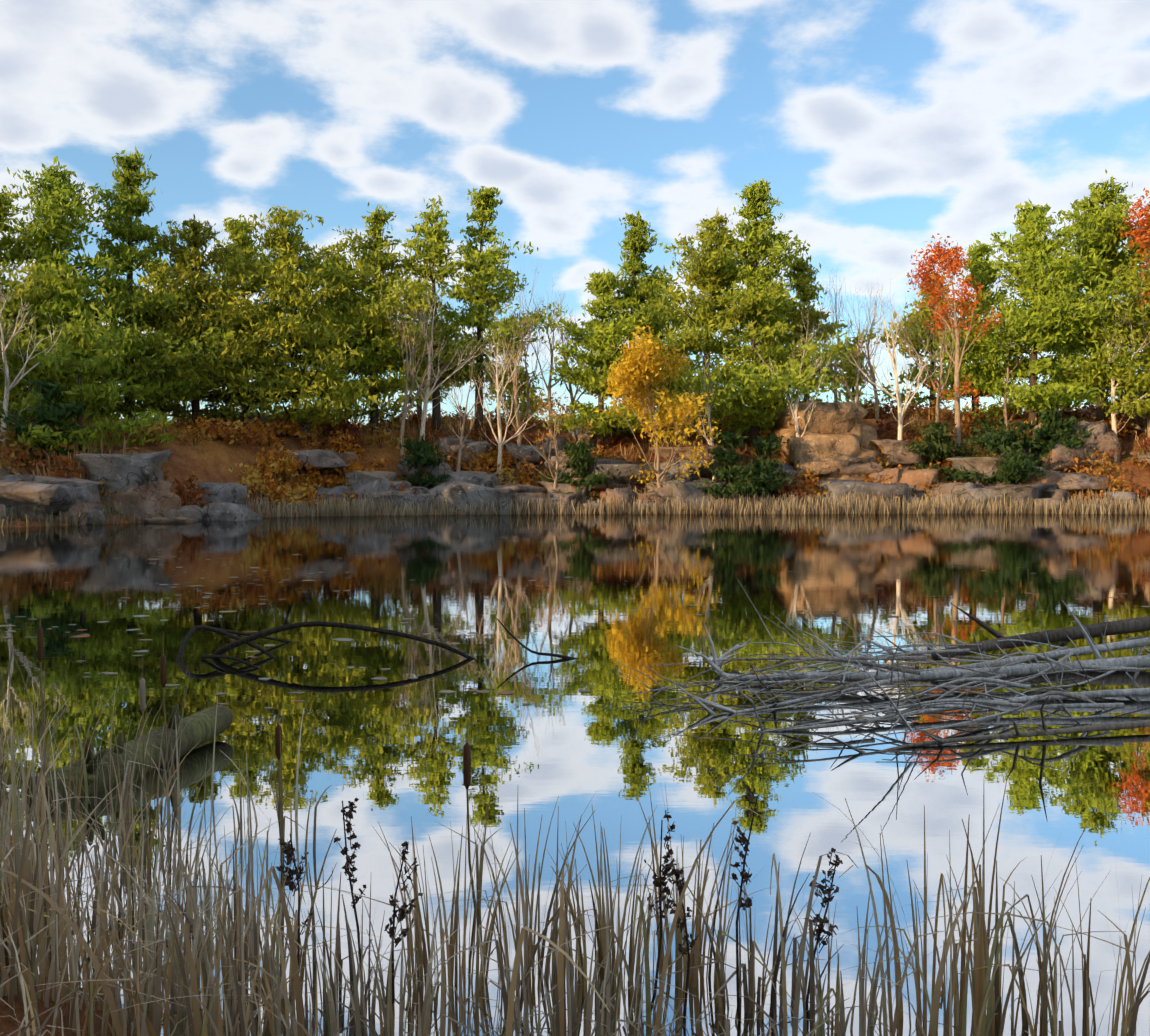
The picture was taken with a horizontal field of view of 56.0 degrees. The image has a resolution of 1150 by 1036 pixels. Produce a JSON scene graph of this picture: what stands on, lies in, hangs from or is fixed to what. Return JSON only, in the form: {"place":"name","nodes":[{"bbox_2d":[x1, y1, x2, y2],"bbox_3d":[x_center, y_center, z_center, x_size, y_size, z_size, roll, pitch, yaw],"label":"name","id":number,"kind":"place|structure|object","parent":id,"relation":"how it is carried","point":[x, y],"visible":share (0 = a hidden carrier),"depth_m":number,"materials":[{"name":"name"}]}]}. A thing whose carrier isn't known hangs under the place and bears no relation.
{"place":"outdoors","nodes":[
{"label":"outdoors","id":0,"kind":"place"},
{"bbox_2d":[0,513,1149,1035],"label":"pond water","id":1,"kind":"structure","parent":0,"point":[626,589],"depth_m":7.28,"materials":[{"name":"blue liquid"}]},
{"bbox_2d":[0,605,83,770],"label":"cattail","id":2,"kind":"object","parent":1,"relation":"on","point":[40,641],"visible":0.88,"depth_m":5.89},
{"bbox_2d":[85,658,162,817],"bbox_3d":[-2.121,1.113,5.284,0.553,0.895,0.214,0,2,-15],"label":"cattail","id":3,"kind":"object","parent":1,"relation":"on","point":[142,696],"visible":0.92,"depth_m":5.29},
{"bbox_2d":[27,704,232,803],"bbox_3d":[-2.427,1.320,6.282,0.371,0.464,1.651,1,2,20],"label":"mossy log","id":4,"kind":"object","parent":1,"relation":"on","point":[200,726],"visible":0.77,"depth_m":6.02,"materials":[{"name":"green wood"}]},
{"bbox_2d":[139,631,254,811],"bbox_3d":[-1.844,1.053,5.393,0.647,1.007,0.256,-1,2,-27],"label":"cattail","id":5,"kind":"object","parent":1,"relation":"on","point":[163,670],"visible":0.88,"depth_m":5.33},
{"bbox_2d":[226,707,304,863],"bbox_3d":[-1.272,1.172,4.529,0.349,0.823,0.211,0,2,-1],"label":"cattail","id":6,"kind":"object","parent":1,"relation":"on","point":[278,754],"visible":0.85,"depth_m":4.59},
{"bbox_2d":[275,834,312,966],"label":"weed stalk","id":7,"kind":"object","parent":1,"relation":"on","point":[288,849],"visible":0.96,"depth_m":3.26,"materials":[{"name":"black plant"}]},
{"bbox_2d":[176,621,474,668],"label":"dead branch","id":8,"kind":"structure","parent":1,"relation":"on","point":[239,641],"depth_m":10.11,"materials":[{"name":"brown wood"}]},
{"bbox_2d":[334,798,365,990],"bbox_3d":[-0.662,1.213,3.212,0.071,0.784,0.098,-1,2,-38],"label":"weed stalk","id":9,"kind":"object","parent":1,"relation":"on","point":[354,846],"visible":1,"depth_m":3.21,"materials":[{"name":"black plant"}]},
{"bbox_2d":[384,841,422,1011],"bbox_3d":[-0.524,1.286,3.266,0.100,0.636,0.103,1,2,38],"label":"weed stalk","id":10,"kind":"object","parent":1,"relation":"on","point":[393,902],"visible":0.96,"depth_m":3.26,"materials":[{"name":"black plant"}]},
{"bbox_2d":[435,714,501,909],"bbox_3d":[-0.425,1.162,4.134,0.269,0.869,0.541,0,2,-1],"label":"cattail","id":11,"kind":"object","parent":1,"relation":"on","point":[466,764],"visible":0.85,"depth_m":4.09},
{"bbox_2d":[497,619,579,658],"bbox_3d":[-0.316,1.169,10.148,0.944,0.393,0.157,1,2,17],"label":"dead stick","id":12,"kind":"object","parent":1,"relation":"in","point":[542,653],"visible":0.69,"depth_m":10.08,"materials":[{"name":"brown wood"}]},
{"bbox_2d":[0,482,1149,528],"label":"shore reeds","id":13,"kind":"object","parent":1,"relation":"on","point":[748,506],"visible":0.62,"depth_m":58.49,"materials":[{"name":"beige plant"}]},
{"bbox_2d":[0,547,1149,718],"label":"floating leaves","id":14,"kind":"object","parent":1,"relation":"on","point":[379,678],"visible":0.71,"depth_m":11.21,"materials":[{"name":"green plant"}]},
{"bbox_2d":[644,809,676,1012],"bbox_3d":[0.256,1.238,3.232,0.107,0.733,0.125,-1,2,-18],"label":"weed stalk","id":15,"kind":"object","parent":1,"relation":"on","point":[662,879],"visible":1,"depth_m":3.23,"materials":[{"name":"black plant"}]},
{"bbox_2d":[664,859,698,1024],"bbox_3d":[0.324,1.316,3.233,0.127,0.576,0.079,1,2,21],"label":"weed stalk","id":16,"kind":"object","parent":1,"relation":"on","point":[677,873],"visible":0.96,"depth_m":3.24,"materials":[{"name":"black plant"}]},
{"bbox_2d":[729,781,757,1023],"bbox_3d":[0.501,1.199,3.245,0.088,0.809,0.088,2,2,40],"label":"weed stalk","id":17,"kind":"object","parent":1,"relation":"on","point":[744,874],"visible":1,"depth_m":3.25,"materials":[{"name":"black plant"}]},
{"bbox_2d":[806,848,842,1023],"bbox_3d":[0.744,1.299,3.235,0.104,0.610,0.110,1,2,28],"label":"weed stalk","id":18,"kind":"object","parent":1,"relation":"on","point":[819,930],"visible":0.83,"depth_m":3.24,"materials":[{"name":"black plant"}]},
{"bbox_2d":[616,580,1149,755],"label":"brush pile","id":19,"kind":"object","parent":1,"relation":"in","point":[987,669],"visible":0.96,"depth_m":8.38,"materials":[{"name":"grey wood"}]},
{"bbox_2d":[0,413,1149,1035],"bbox_3d":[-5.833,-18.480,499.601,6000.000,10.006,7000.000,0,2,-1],"label":"ground","id":20,"kind":"structure","parent":0,"point":[214,461],"depth_m":58.16,"materials":[{"name":"brown soil"}]},
{"bbox_2d":[0,315,18,403],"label":"bare tree","id":21,"kind":"object","parent":20,"relation":"on","point":[6,349],"visible":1,"depth_m":47.29,"materials":[{"name":"grey plant"}]},
{"bbox_2d":[0,273,64,444],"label":"bare tree","id":22,"kind":"object","parent":20,"relation":"on","point":[5,402],"visible":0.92,"depth_m":49.68,"materials":[{"name":"grey plant"}]},
{"bbox_2d":[0,262,67,405],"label":"tree","id":23,"kind":"object","parent":20,"relation":"on","point":[3,277],"visible":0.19,"depth_m":54.87,"materials":[{"name":"green plant"}]},
{"bbox_2d":[0,377,95,460],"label":"bush","id":24,"kind":"object","parent":20,"relation":"on","point":[57,412],"visible":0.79,"depth_m":48.15,"materials":[{"name":"green plant"}]},
{"bbox_2d":[2,254,117,371],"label":"tree","id":25,"kind":"object","parent":20,"relation":"on","point":[34,264],"visible":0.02,"depth_m":82.00,"materials":[{"name":"green plant"}]},
{"bbox_2d":[0,186,146,432],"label":"tree","id":26,"kind":"object","parent":20,"relation":"on","point":[18,255],"visible":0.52,"depth_m":54.62,"materials":[{"name":"green plant"}]},
{"bbox_2d":[0,156,165,426],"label":"tree","id":27,"kind":"object","parent":20,"relation":"on","point":[54,209],"visible":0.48,"depth_m":55.51,"materials":[{"name":"green plant"}]},
{"bbox_2d":[8,321,180,451],"bbox_3d":[-22.300,-5.943,50.324,7.598,6.240,6.031,-2,2,-41],"label":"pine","id":28,"kind":"object","parent":20,"relation":"on","point":[84,361],"visible":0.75,"depth_m":49.39,"materials":[{"name":"green plant"}]},
{"bbox_2d":[9,145,272,435],"bbox_3d":[-23.663,-11.970,59.455,13.259,16.447,13.382,0,2,-1],"label":"tree","id":29,"kind":"object","parent":20,"relation":"on","point":[124,227],"visible":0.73,"depth_m":58.12,"materials":[{"name":"green plant"}]},
{"bbox_2d":[92,258,213,417],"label":"tree","id":30,"kind":"object","parent":20,"relation":"on","point":[153,282],"visible":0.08,"depth_m":78.39,"materials":[{"name":"green plant"}]},
{"bbox_2d":[97,215,308,424],"bbox_3d":[-21.170,-10.572,60.357,11.964,12.930,9.806,-1,2,-19],"label":"tree","id":31,"kind":"object","parent":20,"relation":"on","point":[188,262],"visible":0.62,"depth_m":59.55,"materials":[{"name":"green plant"}]},
{"bbox_2d":[135,214,359,419],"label":"tree","id":32,"kind":"object","parent":20,"relation":"on","point":[237,236],"visible":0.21,"depth_m":65.29,"materials":[{"name":"green plant"}]},
{"bbox_2d":[123,204,431,436],"bbox_3d":[-15.769,-11.562,62.790,16.116,14.120,18.026,1,2,37],"label":"tree","id":33,"kind":"object","parent":20,"relation":"on","point":[284,283],"visible":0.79,"depth_m":61.67,"materials":[{"name":"green plant"}]},
{"bbox_2d":[301,349,357,433],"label":"bare tree","id":34,"kind":"object","parent":20,"relation":"on","point":[330,402],"visible":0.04,"depth_m":67.59,"materials":[{"name":"brown plant"}]},
{"bbox_2d":[298,251,418,422],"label":"tree","id":35,"kind":"object","parent":20,"relation":"on","point":[366,395],"visible":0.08,"depth_m":76.76,"materials":[{"name":"green plant"}]},
{"bbox_2d":[294,202,443,434],"bbox_3d":[-12.679,-12.011,65.842,9.580,14.176,11.354,0,2,-1],"label":"tree","id":36,"kind":"object","parent":20,"relation":"on","point":[371,370],"visible":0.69,"depth_m":64.82,"materials":[{"name":"green plant"}]},
{"bbox_2d":[334,195,488,432],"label":"tree","id":37,"kind":"object","parent":20,"relation":"on","point":[435,246],"visible":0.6,"depth_m":65.94,"materials":[{"name":"green plant"}]},
{"bbox_2d":[375,286,457,459],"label":"bare tree","id":38,"kind":"object","parent":20,"relation":"on","point":[406,408],"visible":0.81,"depth_m":63.70,"materials":[{"name":"grey plant"}]},
{"bbox_2d":[392,427,450,487],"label":"bush","id":39,"kind":"object","parent":20,"relation":"on","point":[423,453],"visible":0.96,"depth_m":61.22,"materials":[{"name":"green plant"}]},
{"bbox_2d":[389,278,474,416],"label":"tree","id":40,"kind":"object","parent":20,"relation":"on","point":[419,399],"visible":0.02,"depth_m":94.16,"materials":[{"name":"green plant"}]},
{"bbox_2d":[404,263,489,443],"bbox_3d":[-7.895,-9.709,64.646,6.204,11.549,3.890,0,2,-1],"label":"bare tree","id":41,"kind":"object","parent":20,"relation":"on","point":[426,393],"visible":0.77,"depth_m":64.65,"materials":[{"name":"beige plant"}]},
{"bbox_2d":[440,332,500,471],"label":"bare tree","id":42,"kind":"object","parent":20,"relation":"on","point":[459,452],"visible":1,"depth_m":63.49,"materials":[{"name":"beige plant"}]},
{"bbox_2d":[414,186,566,436],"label":"tree","id":43,"kind":"object","parent":20,"relation":"on","point":[483,277],"visible":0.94,"depth_m":67.06,"materials":[{"name":"green plant"}]},
{"bbox_2d":[472,332,555,474],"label":"bare tree","id":44,"kind":"object","parent":20,"relation":"on","point":[500,442],"visible":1,"depth_m":63.21,"materials":[{"name":"beige plant"}]},
{"bbox_2d":[478,262,567,466],"bbox_3d":[-4.040,-9.136,64.841,5.449,12.298,7.083,-1,2,-36],"label":"bare tree","id":45,"kind":"object","parent":20,"relation":"on","point":[515,381],"visible":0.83,"depth_m":64.48,"materials":[{"name":"grey plant"}]},
{"bbox_2d":[502,298,547,418],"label":"bare tree","id":46,"kind":"object","parent":20,"relation":"on","point":[528,406],"visible":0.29,"depth_m":74.66,"materials":[{"name":"grey plant"}]},
{"bbox_2d":[483,339,568,419],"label":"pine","id":47,"kind":"object","parent":20,"relation":"on","point":[508,391],"visible":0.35,"depth_m":88.79,"materials":[{"name":"green plant"}]},
{"bbox_2d":[501,392,595,488],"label":"bare tree","id":48,"kind":"object","parent":20,"relation":"on","point":[556,477],"visible":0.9,"depth_m":61.88,"materials":[{"name":"beige plant"}]},
{"bbox_2d":[521,281,589,434],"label":"bare tree","id":49,"kind":"object","parent":20,"relation":"on","point":[549,387],"visible":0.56,"depth_m":68.56,"materials":[{"name":"beige plant"}]},
{"bbox_2d":[540,294,597,415],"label":"bare tree","id":50,"kind":"object","parent":20,"relation":"on","point":[571,393],"visible":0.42,"depth_m":71.31,"materials":[{"name":"grey plant"}]},
{"bbox_2d":[0,680,1149,1035],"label":"reeds","id":51,"kind":"object","parent":20,"relation":"on","point":[28,934],"visible":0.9,"depth_m":3.24,"materials":[{"name":"beige plant"}]},
{"bbox_2d":[0,401,1149,524],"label":"shore rocks","id":52,"kind":"object","parent":20,"relation":"on","point":[833,440],"visible":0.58,"depth_m":61.47,"materials":[{"name":"grey stone"}]},
{"bbox_2d":[0,396,1149,506],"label":"understory shrubs","id":53,"kind":"object","parent":20,"relation":"on","point":[9,449],"visible":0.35,"depth_m":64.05,"materials":[{"name":"orange plant"}]},
{"bbox_2d":[0,405,1149,509],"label":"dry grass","id":54,"kind":"structure","parent":20,"relation":"on","point":[100,447],"depth_m":66.28,"materials":[{"name":"brown plant"}]},
{"bbox_2d":[538,440,627,501],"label":"shrub","id":55,"kind":"object","parent":20,"relation":"on","point":[579,454],"visible":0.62,"depth_m":61.88,"materials":[{"name":"green plant"}]},
{"bbox_2d":[535,271,706,451],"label":"tree","id":56,"kind":"object","parent":20,"relation":"on","point":[602,340],"visible":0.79,"depth_m":66.43,"materials":[{"name":"green plant"}]},
{"bbox_2d":[549,211,720,432],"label":"tree","id":57,"kind":"object","parent":20,"relation":"on","point":[636,245],"visible":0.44,"depth_m":68.40,"materials":[{"name":"green plant"}]},
{"bbox_2d":[594,320,721,490],"bbox_3d":[4.408,-5.590,59.711,6.838,10.494,9.957,0,2,-1],"label":"yellow tree","id":58,"kind":"object","parent":20,"relation":"on","point":[642,365],"visible":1,"depth_m":59.11,"materials":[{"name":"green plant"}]},
{"bbox_2d":[661,299,710,429],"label":"bare tree","id":59,"kind":"object","parent":20,"relation":"on","point":[670,342],"visible":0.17,"depth_m":71.72,"materials":[{"name":"grey plant"}]},
{"bbox_2d":[623,272,750,410],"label":"tree","id":60,"kind":"object","parent":20,"relation":"on","point":[661,336],"visible":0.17,"depth_m":85.13,"materials":[{"name":"green plant"}]},
{"bbox_2d":[676,357,723,478],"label":"bare tree","id":61,"kind":"object","parent":20,"relation":"on","point":[711,443],"visible":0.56,"depth_m":63.30,"materials":[{"name":"brown plant"}]},
{"bbox_2d":[639,208,815,442],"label":"tree","id":62,"kind":"object","parent":20,"relation":"on","point":[706,276],"visible":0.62,"depth_m":66.34,"materials":[{"name":"green plant"}]},
{"bbox_2d":[692,430,771,502],"bbox_3d":[8.561,-2.672,61.469,5.737,4.757,6.158,1,2,28],"label":"bush","id":63,"kind":"object","parent":20,"relation":"on","point":[727,457],"visible":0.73,"depth_m":60.76,"materials":[{"name":"green plant"}]},
{"bbox_2d":[716,434,796,501],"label":"shrub","id":64,"kind":"object","parent":20,"relation":"on","point":[767,445],"visible":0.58,"depth_m":61.99,"materials":[{"name":"green plant"}]},
{"bbox_2d":[645,177,876,447],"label":"tree","id":65,"kind":"object","parent":20,"relation":"on","point":[755,246],"visible":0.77,"depth_m":65.74,"materials":[{"name":"green plant"}]},
{"bbox_2d":[740,276,831,411],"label":"tree","id":66,"kind":"object","parent":20,"relation":"on","point":[772,341],"visible":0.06,"depth_m":97.06,"materials":[{"name":"green plant"}]},
{"bbox_2d":[752,306,832,436],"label":"bare tree","id":67,"kind":"object","parent":20,"relation":"on","point":[795,416],"visible":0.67,"depth_m":64.22,"materials":[{"name":"brown plant"}]},
{"bbox_2d":[740,256,882,399],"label":"tree","id":68,"kind":"object","parent":20,"relation":"on","point":[804,278],"visible":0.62,"depth_m":69.96,"materials":[{"name":"green plant"}]},
{"bbox_2d":[782,270,889,401],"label":"bare tree","id":69,"kind":"object","parent":20,"relation":"on","point":[835,367],"visible":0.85,"depth_m":69.95,"materials":[{"name":"grey plant"}]},
{"bbox_2d":[837,349,876,407],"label":"bare tree","id":70,"kind":"object","parent":20,"relation":"on","point":[851,384],"visible":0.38,"depth_m":91.58,"materials":[{"name":"brown plant"}]},
{"bbox_2d":[838,283,893,418],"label":"bare tree","id":71,"kind":"object","parent":20,"relation":"on","point":[877,401],"visible":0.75,"depth_m":72.03,"materials":[{"name":"brown plant"}]},
{"bbox_2d":[830,284,903,408],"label":"bare tree","id":72,"kind":"object","parent":20,"relation":"on","point":[856,385],"visible":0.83,"depth_m":67.82,"materials":[{"name":"grey plant"}]},
{"bbox_2d":[837,278,948,467],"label":"bare tree","id":73,"kind":"object","parent":20,"relation":"on","point":[901,412],"visible":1,"depth_m":65.83,"materials":[{"name":"white plant"}]},
{"bbox_2d":[869,270,967,407],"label":"tree","id":74,"kind":"object","parent":20,"relation":"on","point":[927,314],"visible":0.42,"depth_m":83.48,"materials":[{"name":"green plant"}]},
{"bbox_2d":[885,283,969,421],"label":"bare tree","id":75,"kind":"object","parent":20,"relation":"on","point":[937,411],"visible":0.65,"depth_m":68.99,"materials":[{"name":"grey plant"}]},
{"bbox_2d":[903,419,980,475],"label":"shrub","id":76,"kind":"object","parent":20,"relation":"on","point":[935,437],"visible":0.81,"depth_m":65.31,"materials":[{"name":"green plant"}]},
{"bbox_2d":[906,233,1003,454],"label":"red tree","id":77,"kind":"object","parent":20,"relation":"on","point":[951,265],"visible":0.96,"depth_m":66.91,"materials":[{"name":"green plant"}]},
{"bbox_2d":[898,240,1065,413],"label":"tree","id":78,"kind":"object","parent":20,"relation":"on","point":[978,261],"visible":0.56,"depth_m":70.06,"materials":[{"name":"green plant"}]},
{"bbox_2d":[944,420,1052,484],"bbox_3d":[24.983,-3.379,63.855,6.352,4.901,6.457,1,2,37],"label":"shrub","id":79,"kind":"object","parent":20,"relation":"on","point":[994,440],"visible":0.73,"depth_m":63.19,"materials":[{"name":"green plant"}]},
{"bbox_2d":[975,301,1029,432],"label":"bare tree","id":80,"kind":"object","parent":20,"relation":"on","point":[1005,407],"visible":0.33,"depth_m":67.92,"materials":[{"name":"brown plant"}]},
{"bbox_2d":[927,198,1141,436],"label":"tree","id":81,"kind":"object","parent":20,"relation":"on","point":[1036,254],"visible":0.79,"depth_m":65.84,"materials":[{"name":"green plant"}]},
{"bbox_2d":[927,169,1149,421],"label":"tree","id":82,"kind":"object","parent":20,"relation":"on","point":[1109,212],"visible":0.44,"depth_m":65.93,"materials":[{"name":"green plant"}]},
{"bbox_2d":[1018,406,1095,472],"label":"shrub","id":83,"kind":"object","parent":20,"relation":"on","point":[1050,435],"visible":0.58,"depth_m":64.21,"materials":[{"name":"green plant"}]},
{"bbox_2d":[1027,255,1107,410],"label":"tree","id":84,"kind":"object","parent":20,"relation":"on","point":[1076,352],"visible":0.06,"depth_m":79.34,"materials":[{"name":"green plant"}]},
{"bbox_2d":[1063,206,1149,418],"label":"tree","id":85,"kind":"object","parent":20,"relation":"on","point":[1139,405],"visible":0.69,"depth_m":64.36,"materials":[{"name":"green plant"}]},
{"bbox_2d":[1072,188,1149,438],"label":"red tree","id":86,"kind":"object","parent":20,"relation":"on","point":[1139,214],"visible":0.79,"depth_m":63.85,"materials":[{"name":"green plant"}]},
{"bbox_2d":[1095,289,1149,434],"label":"bare tree","id":87,"kind":"object","parent":20,"relation":"on","point":[1113,415],"visible":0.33,"depth_m":64.98,"materials":[{"name":"brown plant"}]},
{"bbox_2d":[0,0,1149,424],"label":"sky","id":88,"kind":"structure","parent":0,"point":[880,128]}
]}

